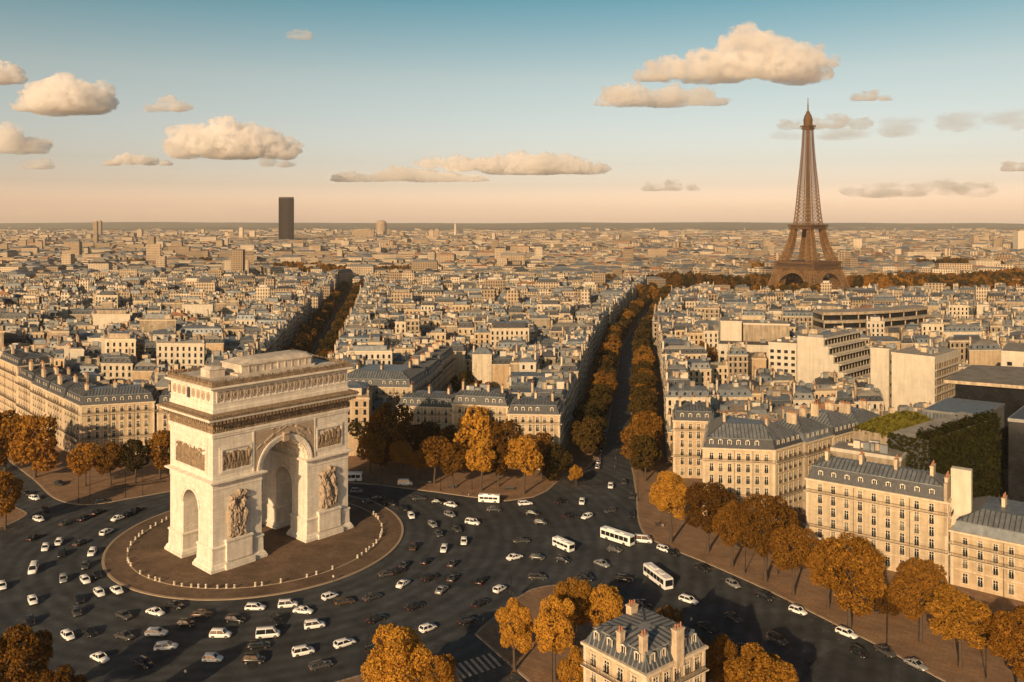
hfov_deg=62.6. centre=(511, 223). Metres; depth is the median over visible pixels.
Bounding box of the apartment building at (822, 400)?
[815,393,835,409]
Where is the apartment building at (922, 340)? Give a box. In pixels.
[912,331,943,345]
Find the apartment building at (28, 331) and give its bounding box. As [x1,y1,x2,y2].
[12,327,32,341]
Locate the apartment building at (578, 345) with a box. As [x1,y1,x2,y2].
[545,341,586,392]
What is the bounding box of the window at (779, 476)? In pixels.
[778,474,781,484]
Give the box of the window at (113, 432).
[111,430,115,436]
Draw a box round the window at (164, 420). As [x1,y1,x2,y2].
[163,419,166,426]
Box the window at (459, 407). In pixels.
[457,406,461,412]
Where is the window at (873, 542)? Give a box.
[871,540,876,549]
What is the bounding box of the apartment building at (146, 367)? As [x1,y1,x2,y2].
[131,354,158,381]
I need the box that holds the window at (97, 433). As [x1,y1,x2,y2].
[95,431,99,438]
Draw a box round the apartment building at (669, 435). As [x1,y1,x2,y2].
[666,410,727,462]
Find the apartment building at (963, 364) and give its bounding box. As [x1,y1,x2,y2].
[958,359,968,369]
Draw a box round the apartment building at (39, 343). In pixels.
[28,338,46,349]
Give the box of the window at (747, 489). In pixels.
[745,487,750,495]
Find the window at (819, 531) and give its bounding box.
[817,529,822,538]
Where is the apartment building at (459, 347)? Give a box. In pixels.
[450,335,466,385]
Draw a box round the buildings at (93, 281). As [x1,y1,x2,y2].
[0,227,1023,368]
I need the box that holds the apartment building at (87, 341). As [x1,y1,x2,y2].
[80,336,100,345]
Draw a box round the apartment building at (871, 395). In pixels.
[853,381,883,414]
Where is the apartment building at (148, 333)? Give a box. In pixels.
[133,332,149,338]
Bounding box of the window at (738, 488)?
[736,486,741,495]
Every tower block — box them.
[93,221,97,233]
[97,220,101,232]
[137,229,142,236]
[239,227,243,236]
[250,230,255,236]
[337,248,342,256]
[352,229,374,236]
[376,220,386,234]
[429,229,433,236]
[434,229,438,238]
[658,230,667,236]
[903,250,940,257]
[969,258,1000,266]
[971,236,978,243]
[1013,230,1023,248]
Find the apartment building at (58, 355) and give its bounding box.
[49,346,88,367]
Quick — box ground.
[749,285,861,288]
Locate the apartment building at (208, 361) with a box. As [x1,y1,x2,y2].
[204,349,250,365]
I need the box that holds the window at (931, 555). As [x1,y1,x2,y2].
[928,551,934,561]
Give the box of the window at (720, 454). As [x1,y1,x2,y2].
[718,452,722,459]
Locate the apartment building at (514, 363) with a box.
[510,354,539,371]
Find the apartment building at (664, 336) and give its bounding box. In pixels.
[659,329,675,364]
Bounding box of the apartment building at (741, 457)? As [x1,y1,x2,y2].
[700,409,806,523]
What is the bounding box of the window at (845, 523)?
[843,521,849,531]
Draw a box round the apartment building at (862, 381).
[853,375,869,387]
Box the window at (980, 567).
[976,560,983,572]
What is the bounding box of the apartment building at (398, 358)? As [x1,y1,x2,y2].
[393,350,408,364]
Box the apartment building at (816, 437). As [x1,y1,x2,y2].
[776,405,834,513]
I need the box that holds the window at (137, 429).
[136,428,139,435]
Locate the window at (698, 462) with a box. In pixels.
[696,458,700,465]
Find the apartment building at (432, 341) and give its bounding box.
[426,339,442,345]
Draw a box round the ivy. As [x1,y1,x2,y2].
[886,409,1002,498]
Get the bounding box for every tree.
[0,409,29,471]
[0,471,23,528]
[0,623,53,681]
[8,414,59,477]
[41,664,86,681]
[66,442,101,486]
[92,442,126,485]
[117,438,150,483]
[145,429,169,479]
[285,344,301,350]
[289,339,304,350]
[294,332,313,346]
[295,333,311,347]
[297,337,311,352]
[299,323,317,335]
[299,324,317,340]
[308,318,323,329]
[312,312,325,325]
[316,348,332,353]
[317,307,331,319]
[317,349,330,355]
[318,339,337,350]
[319,336,336,352]
[321,310,330,320]
[325,329,338,338]
[331,319,343,327]
[332,294,339,303]
[334,286,343,296]
[334,313,349,320]
[336,310,349,315]
[340,307,350,313]
[342,304,354,309]
[344,297,354,304]
[348,416,374,446]
[356,432,386,473]
[360,623,433,681]
[363,402,413,466]
[389,440,412,474]
[403,424,427,457]
[409,450,427,477]
[410,421,440,441]
[418,435,452,483]
[421,654,455,681]
[436,424,468,456]
[439,443,467,487]
[450,370,475,391]
[452,404,495,459]
[465,438,496,490]
[470,380,493,387]
[486,418,521,469]
[489,443,509,485]
[495,597,533,671]
[504,434,543,493]
[523,431,552,478]
[533,594,574,680]
[542,443,572,480]
[552,576,593,648]
[555,645,583,681]
[568,418,602,459]
[568,465,582,485]
[572,404,600,423]
[579,398,606,425]
[580,415,607,449]
[584,383,612,405]
[585,386,611,409]
[586,583,623,628]
[587,377,617,396]
[589,371,615,387]
[591,367,616,391]
[593,355,614,367]
[594,360,612,372]
[596,341,618,360]
[596,349,617,361]
[599,356,618,367]
[602,330,621,340]
[602,333,619,341]
[603,327,621,342]
[604,336,621,349]
[607,322,624,335]
[607,325,622,339]
[610,342,621,357]
[616,315,631,322]
[616,318,629,329]
[617,311,632,325]
[620,426,661,470]
[622,308,634,322]
[626,410,662,432]
[627,302,639,310]
[627,396,653,413]
[628,308,638,320]
[629,374,656,391]
[629,383,658,404]
[629,385,657,412]
[629,396,657,422]
[629,434,661,480]
[630,300,641,311]
[630,408,651,422]
[630,421,662,446]
[631,338,651,351]
[631,349,653,364]
[631,360,652,374]
[631,371,656,384]
[632,331,650,339]
[632,352,655,367]
[633,339,650,350]
[634,326,650,338]
[634,360,654,374]
[635,334,649,340]
[635,351,656,363]
[637,293,648,301]
[638,319,652,328]
[638,323,652,335]
[638,367,658,386]
[639,345,652,351]
[641,316,652,323]
[649,470,688,542]
[656,604,682,623]
[664,281,674,287]
[683,481,737,552]
[699,341,717,361]
[700,637,717,681]
[705,633,738,681]
[706,348,711,360]
[711,499,745,566]
[723,642,798,681]
[737,493,799,581]
[769,523,819,595]
[806,546,844,608]
[814,531,887,628]
[874,586,911,618]
[886,557,947,642]
[925,583,992,668]
[964,621,1005,639]
[982,604,1023,681]
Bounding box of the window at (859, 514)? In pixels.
[857,512,862,522]
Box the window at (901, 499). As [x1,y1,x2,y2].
[898,497,905,507]
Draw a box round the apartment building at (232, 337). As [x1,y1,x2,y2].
[224,331,242,338]
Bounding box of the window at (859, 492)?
[856,489,862,499]
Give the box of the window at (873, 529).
[870,526,876,537]
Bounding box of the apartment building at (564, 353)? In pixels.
[555,349,583,403]
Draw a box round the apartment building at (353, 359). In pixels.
[328,351,361,372]
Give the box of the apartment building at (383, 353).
[346,344,393,364]
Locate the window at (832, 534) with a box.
[830,531,835,537]
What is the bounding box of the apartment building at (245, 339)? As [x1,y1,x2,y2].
[236,330,272,351]
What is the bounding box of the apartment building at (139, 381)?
[125,378,150,384]
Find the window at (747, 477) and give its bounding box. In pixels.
[745,475,750,484]
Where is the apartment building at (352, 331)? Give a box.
[340,328,357,335]
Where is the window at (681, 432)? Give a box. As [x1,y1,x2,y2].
[680,431,684,438]
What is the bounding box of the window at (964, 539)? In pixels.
[961,536,968,545]
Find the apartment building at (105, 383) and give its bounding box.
[101,381,124,385]
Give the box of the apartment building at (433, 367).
[403,350,442,390]
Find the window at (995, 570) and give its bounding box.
[991,563,999,576]
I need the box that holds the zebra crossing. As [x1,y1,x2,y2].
[453,653,501,678]
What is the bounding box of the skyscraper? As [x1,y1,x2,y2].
[279,197,293,239]
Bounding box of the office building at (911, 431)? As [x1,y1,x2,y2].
[889,412,998,496]
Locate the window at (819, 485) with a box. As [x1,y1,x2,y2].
[817,483,822,492]
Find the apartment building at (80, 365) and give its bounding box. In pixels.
[63,356,100,374]
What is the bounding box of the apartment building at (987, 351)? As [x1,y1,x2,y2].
[966,333,1000,365]
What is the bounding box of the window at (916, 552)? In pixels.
[913,548,919,557]
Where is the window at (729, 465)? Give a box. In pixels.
[727,463,732,471]
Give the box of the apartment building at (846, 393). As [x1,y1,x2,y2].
[834,385,856,409]
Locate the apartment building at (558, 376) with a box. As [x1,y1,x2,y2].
[536,370,573,421]
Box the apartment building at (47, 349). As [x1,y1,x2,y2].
[44,347,55,353]
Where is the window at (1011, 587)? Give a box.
[1007,582,1014,595]
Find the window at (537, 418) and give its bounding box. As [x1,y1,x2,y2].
[535,416,539,422]
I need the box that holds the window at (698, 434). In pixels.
[696,432,700,438]
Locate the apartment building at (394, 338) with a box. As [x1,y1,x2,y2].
[385,333,400,343]
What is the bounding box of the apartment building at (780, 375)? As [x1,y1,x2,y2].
[772,367,793,384]
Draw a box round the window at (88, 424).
[86,423,90,430]
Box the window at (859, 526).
[856,523,862,534]
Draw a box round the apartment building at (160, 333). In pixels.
[150,325,176,338]
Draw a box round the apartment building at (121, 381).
[117,379,146,383]
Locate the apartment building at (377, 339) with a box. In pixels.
[367,334,385,344]
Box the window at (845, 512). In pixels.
[843,509,849,520]
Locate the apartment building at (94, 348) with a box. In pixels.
[79,340,100,357]
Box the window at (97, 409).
[95,407,99,413]
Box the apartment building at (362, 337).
[338,329,371,344]
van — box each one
[28,560,38,574]
[209,627,231,638]
[255,626,279,638]
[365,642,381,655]
[398,478,412,484]
[635,533,652,543]
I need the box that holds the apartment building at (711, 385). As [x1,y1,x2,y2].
[709,382,725,393]
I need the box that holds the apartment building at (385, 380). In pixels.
[347,359,430,404]
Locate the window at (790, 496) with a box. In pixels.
[788,495,791,503]
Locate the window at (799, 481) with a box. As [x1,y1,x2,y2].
[798,479,801,489]
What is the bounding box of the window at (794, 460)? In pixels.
[793,459,796,467]
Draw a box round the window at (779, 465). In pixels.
[778,463,781,472]
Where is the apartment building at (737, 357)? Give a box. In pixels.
[727,340,748,379]
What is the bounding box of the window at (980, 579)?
[976,575,983,587]
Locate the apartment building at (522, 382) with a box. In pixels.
[509,374,536,392]
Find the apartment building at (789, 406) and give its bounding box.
[769,400,807,415]
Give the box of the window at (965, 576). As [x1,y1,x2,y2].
[961,572,968,584]
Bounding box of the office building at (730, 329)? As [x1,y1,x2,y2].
[719,316,741,340]
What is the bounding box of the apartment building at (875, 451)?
[830,439,906,466]
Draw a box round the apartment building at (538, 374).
[506,364,576,421]
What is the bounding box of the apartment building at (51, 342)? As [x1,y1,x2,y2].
[43,334,60,347]
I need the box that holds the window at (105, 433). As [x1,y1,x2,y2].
[103,430,107,437]
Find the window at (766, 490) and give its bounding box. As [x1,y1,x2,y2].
[764,487,768,494]
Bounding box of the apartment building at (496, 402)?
[450,379,511,457]
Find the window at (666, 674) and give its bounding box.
[663,668,670,681]
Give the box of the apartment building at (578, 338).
[565,333,589,385]
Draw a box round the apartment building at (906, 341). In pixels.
[900,330,913,348]
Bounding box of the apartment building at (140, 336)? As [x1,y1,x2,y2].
[130,333,146,339]
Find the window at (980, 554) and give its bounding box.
[976,548,983,560]
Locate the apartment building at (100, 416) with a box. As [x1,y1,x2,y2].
[61,379,159,457]
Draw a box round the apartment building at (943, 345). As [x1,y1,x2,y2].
[931,341,947,347]
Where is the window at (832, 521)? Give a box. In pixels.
[830,518,835,529]
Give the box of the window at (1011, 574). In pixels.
[1007,567,1014,579]
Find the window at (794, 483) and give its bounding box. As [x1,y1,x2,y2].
[793,481,796,490]
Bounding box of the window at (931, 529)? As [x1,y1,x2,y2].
[928,525,934,537]
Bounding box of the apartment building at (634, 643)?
[580,599,708,681]
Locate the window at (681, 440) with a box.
[680,439,684,446]
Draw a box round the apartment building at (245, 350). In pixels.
[231,344,255,354]
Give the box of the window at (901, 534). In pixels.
[898,532,905,543]
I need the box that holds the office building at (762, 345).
[718,339,768,368]
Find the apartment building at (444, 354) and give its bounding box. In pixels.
[412,341,455,390]
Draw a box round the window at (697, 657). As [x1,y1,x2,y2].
[693,653,700,671]
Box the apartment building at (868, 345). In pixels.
[865,343,874,355]
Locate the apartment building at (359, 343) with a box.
[354,342,367,344]
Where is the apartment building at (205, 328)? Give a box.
[180,320,224,339]
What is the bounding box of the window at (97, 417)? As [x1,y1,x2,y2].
[95,415,99,421]
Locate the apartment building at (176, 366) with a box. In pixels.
[160,362,201,371]
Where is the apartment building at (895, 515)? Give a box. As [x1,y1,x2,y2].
[803,447,971,582]
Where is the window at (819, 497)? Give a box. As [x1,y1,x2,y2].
[817,494,822,503]
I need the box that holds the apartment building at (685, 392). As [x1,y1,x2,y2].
[664,378,710,439]
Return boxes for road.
[0,286,943,681]
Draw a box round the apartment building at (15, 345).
[0,343,20,356]
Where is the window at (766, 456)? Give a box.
[763,454,768,461]
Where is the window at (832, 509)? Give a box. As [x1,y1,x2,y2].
[830,507,835,517]
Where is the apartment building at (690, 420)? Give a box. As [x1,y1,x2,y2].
[671,393,715,478]
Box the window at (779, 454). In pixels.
[778,452,781,460]
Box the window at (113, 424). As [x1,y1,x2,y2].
[111,421,115,428]
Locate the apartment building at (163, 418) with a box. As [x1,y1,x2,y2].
[155,381,170,452]
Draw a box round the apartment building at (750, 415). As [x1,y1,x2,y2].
[741,410,777,419]
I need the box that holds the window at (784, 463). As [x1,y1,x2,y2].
[783,462,786,470]
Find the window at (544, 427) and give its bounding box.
[542,425,546,431]
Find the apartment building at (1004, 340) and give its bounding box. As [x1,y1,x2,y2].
[999,335,1015,346]
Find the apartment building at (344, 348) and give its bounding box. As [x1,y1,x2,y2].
[334,342,365,351]
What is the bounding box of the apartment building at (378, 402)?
[372,392,399,439]
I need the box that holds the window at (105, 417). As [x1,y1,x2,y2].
[103,414,107,420]
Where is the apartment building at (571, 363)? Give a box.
[558,355,581,409]
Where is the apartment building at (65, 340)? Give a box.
[54,334,78,349]
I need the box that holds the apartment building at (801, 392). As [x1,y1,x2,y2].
[791,379,814,406]
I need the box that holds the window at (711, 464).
[709,462,713,471]
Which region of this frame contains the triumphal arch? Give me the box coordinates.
[158,350,358,574]
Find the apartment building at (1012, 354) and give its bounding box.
[1001,342,1023,366]
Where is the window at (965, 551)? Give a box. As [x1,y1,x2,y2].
[961,545,968,557]
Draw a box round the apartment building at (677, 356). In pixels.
[663,351,684,402]
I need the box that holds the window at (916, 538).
[913,534,919,546]
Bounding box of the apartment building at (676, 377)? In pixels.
[664,369,689,414]
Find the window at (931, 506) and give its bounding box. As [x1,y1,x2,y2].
[928,502,934,512]
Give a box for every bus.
[348,471,362,481]
[600,525,634,545]
[643,562,672,589]
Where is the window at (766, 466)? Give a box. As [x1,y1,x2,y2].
[764,464,768,473]
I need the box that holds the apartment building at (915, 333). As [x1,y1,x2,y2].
[905,329,918,339]
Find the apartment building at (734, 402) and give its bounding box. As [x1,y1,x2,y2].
[717,394,754,406]
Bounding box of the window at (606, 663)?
[602,657,610,675]
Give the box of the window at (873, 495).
[870,492,876,501]
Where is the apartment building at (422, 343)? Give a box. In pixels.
[409,338,427,348]
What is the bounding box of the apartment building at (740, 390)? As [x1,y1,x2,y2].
[715,377,752,400]
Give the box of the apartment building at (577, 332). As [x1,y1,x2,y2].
[563,329,592,373]
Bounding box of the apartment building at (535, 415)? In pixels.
[507,390,565,469]
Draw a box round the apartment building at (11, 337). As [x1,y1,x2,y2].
[4,328,29,348]
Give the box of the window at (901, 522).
[898,520,905,531]
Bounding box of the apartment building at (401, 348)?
[385,340,416,354]
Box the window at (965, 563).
[961,557,968,569]
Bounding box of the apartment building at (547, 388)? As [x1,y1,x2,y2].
[530,379,567,450]
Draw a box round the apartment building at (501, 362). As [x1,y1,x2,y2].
[492,349,514,388]
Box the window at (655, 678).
[652,674,659,681]
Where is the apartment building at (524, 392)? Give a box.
[507,388,530,401]
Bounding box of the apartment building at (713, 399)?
[710,394,717,405]
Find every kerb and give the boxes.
[0,498,26,526]
[7,293,347,504]
[101,492,403,600]
[127,498,382,588]
[336,658,462,681]
[348,304,650,500]
[629,413,947,681]
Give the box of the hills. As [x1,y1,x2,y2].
[0,222,1023,230]
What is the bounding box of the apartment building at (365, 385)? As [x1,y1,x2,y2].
[347,381,372,397]
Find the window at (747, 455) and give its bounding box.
[745,453,750,460]
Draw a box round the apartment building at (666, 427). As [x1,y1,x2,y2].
[665,409,718,447]
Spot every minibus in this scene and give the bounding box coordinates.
[478,493,499,503]
[552,535,573,551]
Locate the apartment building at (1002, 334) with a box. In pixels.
[983,329,1006,336]
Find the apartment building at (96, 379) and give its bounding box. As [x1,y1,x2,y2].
[73,372,106,385]
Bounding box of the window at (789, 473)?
[788,471,791,480]
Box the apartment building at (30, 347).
[21,345,45,350]
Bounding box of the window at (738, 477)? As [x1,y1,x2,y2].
[736,475,741,483]
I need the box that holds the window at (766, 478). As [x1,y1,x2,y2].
[764,476,768,485]
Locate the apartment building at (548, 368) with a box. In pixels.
[537,362,559,371]
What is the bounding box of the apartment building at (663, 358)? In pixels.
[662,350,680,385]
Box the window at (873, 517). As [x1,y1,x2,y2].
[870,514,876,525]
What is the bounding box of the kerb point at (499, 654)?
[475,585,722,681]
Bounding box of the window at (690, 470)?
[688,468,692,475]
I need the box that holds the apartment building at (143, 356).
[136,353,155,361]
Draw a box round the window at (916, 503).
[913,499,919,509]
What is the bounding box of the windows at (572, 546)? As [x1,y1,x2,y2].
[553,540,573,549]
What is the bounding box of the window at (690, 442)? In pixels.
[688,439,692,447]
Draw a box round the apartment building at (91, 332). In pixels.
[75,329,106,339]
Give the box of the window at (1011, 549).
[1007,546,1014,555]
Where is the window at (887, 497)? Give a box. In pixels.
[884,494,890,504]
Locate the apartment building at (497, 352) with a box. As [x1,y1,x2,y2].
[493,348,506,355]
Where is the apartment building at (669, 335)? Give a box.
[660,331,674,377]
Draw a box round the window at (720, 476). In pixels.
[718,474,723,483]
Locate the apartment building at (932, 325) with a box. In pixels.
[920,319,943,340]
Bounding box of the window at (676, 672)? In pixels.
[673,666,679,680]
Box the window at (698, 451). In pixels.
[696,448,700,456]
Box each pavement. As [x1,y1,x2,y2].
[0,292,347,503]
[0,504,24,525]
[342,658,459,681]
[348,302,651,499]
[631,333,1023,681]
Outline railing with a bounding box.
[108,478,164,489]
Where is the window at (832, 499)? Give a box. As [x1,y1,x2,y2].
[830,497,835,506]
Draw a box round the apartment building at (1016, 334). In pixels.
[1008,327,1023,342]
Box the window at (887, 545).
[884,543,890,552]
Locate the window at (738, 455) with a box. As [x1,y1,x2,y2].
[736,452,741,460]
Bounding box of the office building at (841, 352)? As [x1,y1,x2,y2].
[797,327,869,382]
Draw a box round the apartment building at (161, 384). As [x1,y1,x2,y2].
[153,369,170,395]
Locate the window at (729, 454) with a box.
[727,452,732,460]
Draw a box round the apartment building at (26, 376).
[16,357,62,415]
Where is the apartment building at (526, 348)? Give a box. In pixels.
[514,343,540,358]
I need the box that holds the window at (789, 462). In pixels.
[788,460,791,469]
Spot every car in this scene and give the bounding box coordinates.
[0,580,6,590]
[21,490,31,495]
[25,614,34,625]
[26,534,42,540]
[27,594,37,605]
[29,494,40,500]
[32,515,44,522]
[41,505,48,512]
[41,542,49,551]
[53,480,64,485]
[54,537,62,545]
[57,548,64,557]
[58,519,75,525]
[59,572,66,583]
[60,628,74,641]
[71,605,81,616]
[72,539,88,546]
[73,593,83,603]
[77,515,91,521]
[80,574,90,584]
[81,559,89,569]
[81,626,97,637]
[87,546,96,556]
[90,509,103,514]
[90,651,109,663]
[91,569,101,578]
[92,498,108,504]
[93,586,104,597]
[99,528,113,535]
[109,585,123,594]
[110,515,124,521]
[114,630,134,641]
[115,609,132,620]
[122,511,134,517]
[129,507,142,512]
[133,655,153,669]
[144,627,168,636]
[145,606,164,616]
[153,640,177,651]
[164,600,184,609]
[175,618,195,627]
[190,609,212,617]
[201,652,223,662]
[224,613,245,623]
[241,652,265,664]
[244,602,265,610]
[247,639,269,649]
[270,613,282,625]
[278,598,297,608]
[291,644,314,657]
[292,605,313,614]
[304,618,324,629]
[308,658,332,671]
[321,591,338,600]
[333,637,355,648]
[334,596,354,605]
[350,487,362,492]
[361,498,376,503]
[362,592,381,601]
[366,614,386,623]
[372,495,386,499]
[377,569,394,577]
[382,500,396,505]
[391,567,406,575]
[395,579,410,588]
[396,504,409,510]
[399,560,409,567]
[404,601,424,611]
[408,511,414,518]
[409,541,416,550]
[412,495,426,500]
[418,622,436,633]
[420,557,431,564]
[421,573,438,581]
[428,519,437,527]
[430,498,444,503]
[434,529,442,536]
[434,585,448,594]
[440,543,447,552]
[443,501,457,507]
[444,510,455,517]
[447,559,458,567]
[447,573,459,582]
[451,524,461,532]
[457,615,478,625]
[461,536,466,544]
[465,517,479,525]
[471,598,489,607]
[475,576,486,584]
[486,506,500,511]
[492,584,506,593]
[506,553,522,560]
[513,536,529,543]
[518,500,532,505]
[524,509,539,515]
[528,572,546,579]
[529,552,544,560]
[533,518,547,524]
[555,498,568,504]
[555,554,570,563]
[562,512,576,518]
[578,572,595,581]
[579,497,584,504]
[581,512,592,519]
[593,559,609,567]
[603,506,615,513]
[607,545,622,553]
[608,482,612,488]
[614,573,633,582]
[621,478,626,484]
[629,492,634,498]
[635,598,652,608]
[656,544,668,552]
[666,548,679,556]
[678,593,698,604]
[694,563,710,571]
[697,621,715,632]
[723,611,742,622]
[725,578,740,588]
[735,642,753,653]
[755,589,775,601]
[766,630,788,645]
[788,604,807,615]
[835,625,857,639]
[849,644,869,658]
[874,644,896,657]
[903,657,928,671]
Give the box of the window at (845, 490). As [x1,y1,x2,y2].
[843,487,849,496]
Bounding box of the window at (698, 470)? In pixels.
[696,468,700,475]
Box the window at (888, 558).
[884,555,890,566]
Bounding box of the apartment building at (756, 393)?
[751,383,789,400]
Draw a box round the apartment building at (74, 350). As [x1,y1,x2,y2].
[63,341,84,366]
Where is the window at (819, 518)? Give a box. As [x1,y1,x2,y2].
[817,516,822,526]
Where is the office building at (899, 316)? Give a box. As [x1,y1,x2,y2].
[813,304,929,333]
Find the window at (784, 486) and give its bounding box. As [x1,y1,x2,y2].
[783,484,786,494]
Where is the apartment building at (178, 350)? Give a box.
[155,335,205,368]
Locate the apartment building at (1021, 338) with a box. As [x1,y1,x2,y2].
[1019,333,1023,342]
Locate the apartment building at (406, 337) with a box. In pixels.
[401,330,421,343]
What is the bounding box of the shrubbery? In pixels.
[853,410,932,437]
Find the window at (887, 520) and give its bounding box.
[884,517,890,528]
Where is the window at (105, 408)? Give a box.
[103,406,107,412]
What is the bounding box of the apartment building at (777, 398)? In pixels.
[760,389,791,410]
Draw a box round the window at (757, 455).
[754,453,759,461]
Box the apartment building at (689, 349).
[661,339,706,391]
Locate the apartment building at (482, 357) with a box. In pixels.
[472,341,492,385]
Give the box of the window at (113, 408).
[111,406,115,412]
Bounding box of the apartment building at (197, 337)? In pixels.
[184,333,201,339]
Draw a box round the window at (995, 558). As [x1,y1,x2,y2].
[991,551,999,564]
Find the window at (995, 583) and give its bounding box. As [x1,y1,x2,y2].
[992,579,999,591]
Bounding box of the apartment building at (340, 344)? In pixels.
[336,339,352,349]
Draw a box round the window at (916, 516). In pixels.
[913,512,919,521]
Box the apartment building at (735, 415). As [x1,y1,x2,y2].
[720,411,741,417]
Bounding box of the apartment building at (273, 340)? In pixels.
[243,329,276,351]
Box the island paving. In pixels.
[104,493,400,598]
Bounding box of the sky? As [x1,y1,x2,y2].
[0,0,1023,223]
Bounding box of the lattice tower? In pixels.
[767,104,850,288]
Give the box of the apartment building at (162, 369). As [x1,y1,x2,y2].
[149,364,170,384]
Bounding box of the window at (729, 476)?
[727,474,732,483]
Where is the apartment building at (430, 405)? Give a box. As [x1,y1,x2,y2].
[396,382,457,449]
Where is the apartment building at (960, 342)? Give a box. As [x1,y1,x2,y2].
[949,334,983,361]
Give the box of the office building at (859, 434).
[853,428,888,447]
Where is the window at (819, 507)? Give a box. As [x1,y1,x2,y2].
[817,504,822,515]
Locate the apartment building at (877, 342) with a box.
[870,339,881,345]
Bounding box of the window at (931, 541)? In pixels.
[928,537,934,549]
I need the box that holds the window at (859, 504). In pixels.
[856,501,862,511]
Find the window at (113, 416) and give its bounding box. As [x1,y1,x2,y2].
[111,414,115,420]
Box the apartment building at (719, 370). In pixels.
[710,359,728,383]
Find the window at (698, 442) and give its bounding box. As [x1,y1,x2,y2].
[696,440,700,447]
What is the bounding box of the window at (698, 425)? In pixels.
[696,423,700,429]
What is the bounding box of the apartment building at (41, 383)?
[29,366,72,433]
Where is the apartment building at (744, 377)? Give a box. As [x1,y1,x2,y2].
[726,373,761,386]
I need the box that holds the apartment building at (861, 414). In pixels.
[836,399,881,424]
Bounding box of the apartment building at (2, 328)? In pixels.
[0,325,5,347]
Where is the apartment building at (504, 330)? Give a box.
[490,321,530,349]
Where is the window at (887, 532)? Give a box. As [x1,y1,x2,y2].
[884,529,890,540]
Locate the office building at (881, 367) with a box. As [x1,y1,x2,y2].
[870,343,897,410]
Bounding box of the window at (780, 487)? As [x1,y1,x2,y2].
[778,486,781,495]
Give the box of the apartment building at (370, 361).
[362,357,380,365]
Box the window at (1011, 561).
[1007,555,1014,567]
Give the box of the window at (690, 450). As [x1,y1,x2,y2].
[688,448,692,455]
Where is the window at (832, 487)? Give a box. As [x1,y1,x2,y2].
[830,485,835,494]
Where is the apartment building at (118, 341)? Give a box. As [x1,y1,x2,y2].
[100,331,136,361]
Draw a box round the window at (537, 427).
[535,425,539,431]
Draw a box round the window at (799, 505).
[798,503,801,512]
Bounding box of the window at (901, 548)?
[898,545,905,555]
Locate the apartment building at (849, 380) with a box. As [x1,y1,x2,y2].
[836,376,854,386]
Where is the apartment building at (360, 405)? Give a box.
[347,385,372,455]
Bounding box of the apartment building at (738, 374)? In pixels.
[729,373,749,380]
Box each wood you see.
[120,258,145,262]
[195,257,222,259]
[257,261,324,267]
[299,263,346,271]
[375,265,410,269]
[606,274,624,280]
[635,270,745,287]
[636,283,670,301]
[734,261,766,267]
[744,273,829,285]
[751,281,847,292]
[845,270,963,286]
[863,275,926,289]
[916,257,1004,263]
[943,269,1023,280]
[943,274,1023,289]
[987,266,1023,273]
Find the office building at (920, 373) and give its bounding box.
[891,343,960,410]
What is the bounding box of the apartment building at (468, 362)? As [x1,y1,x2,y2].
[465,343,487,377]
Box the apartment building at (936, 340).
[928,337,942,346]
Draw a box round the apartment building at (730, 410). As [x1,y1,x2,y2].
[712,402,747,414]
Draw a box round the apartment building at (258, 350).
[236,339,261,353]
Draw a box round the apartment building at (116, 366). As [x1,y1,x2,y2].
[99,347,132,383]
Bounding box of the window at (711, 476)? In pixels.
[709,474,713,482]
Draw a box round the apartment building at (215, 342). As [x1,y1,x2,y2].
[201,331,224,353]
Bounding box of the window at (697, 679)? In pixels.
[694,675,699,681]
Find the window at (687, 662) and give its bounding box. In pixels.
[684,658,690,676]
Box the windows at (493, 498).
[479,497,499,499]
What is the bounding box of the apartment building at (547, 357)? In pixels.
[539,345,557,367]
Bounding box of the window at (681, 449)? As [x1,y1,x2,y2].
[680,448,684,455]
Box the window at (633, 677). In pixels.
[630,671,638,681]
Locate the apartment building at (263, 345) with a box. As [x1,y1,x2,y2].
[253,336,268,352]
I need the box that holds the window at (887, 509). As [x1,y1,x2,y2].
[884,507,890,516]
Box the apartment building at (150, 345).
[138,335,171,354]
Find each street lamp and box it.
[76,471,78,502]
[123,462,125,496]
[551,643,552,681]
[881,603,887,645]
[980,635,986,677]
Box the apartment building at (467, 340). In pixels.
[453,335,469,348]
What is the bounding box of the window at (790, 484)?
[788,483,791,492]
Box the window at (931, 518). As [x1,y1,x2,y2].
[928,514,934,524]
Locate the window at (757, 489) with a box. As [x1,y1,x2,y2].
[754,487,759,494]
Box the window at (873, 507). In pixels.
[870,504,876,513]
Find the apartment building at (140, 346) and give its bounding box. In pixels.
[135,336,144,358]
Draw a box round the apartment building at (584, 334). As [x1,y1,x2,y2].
[573,330,591,378]

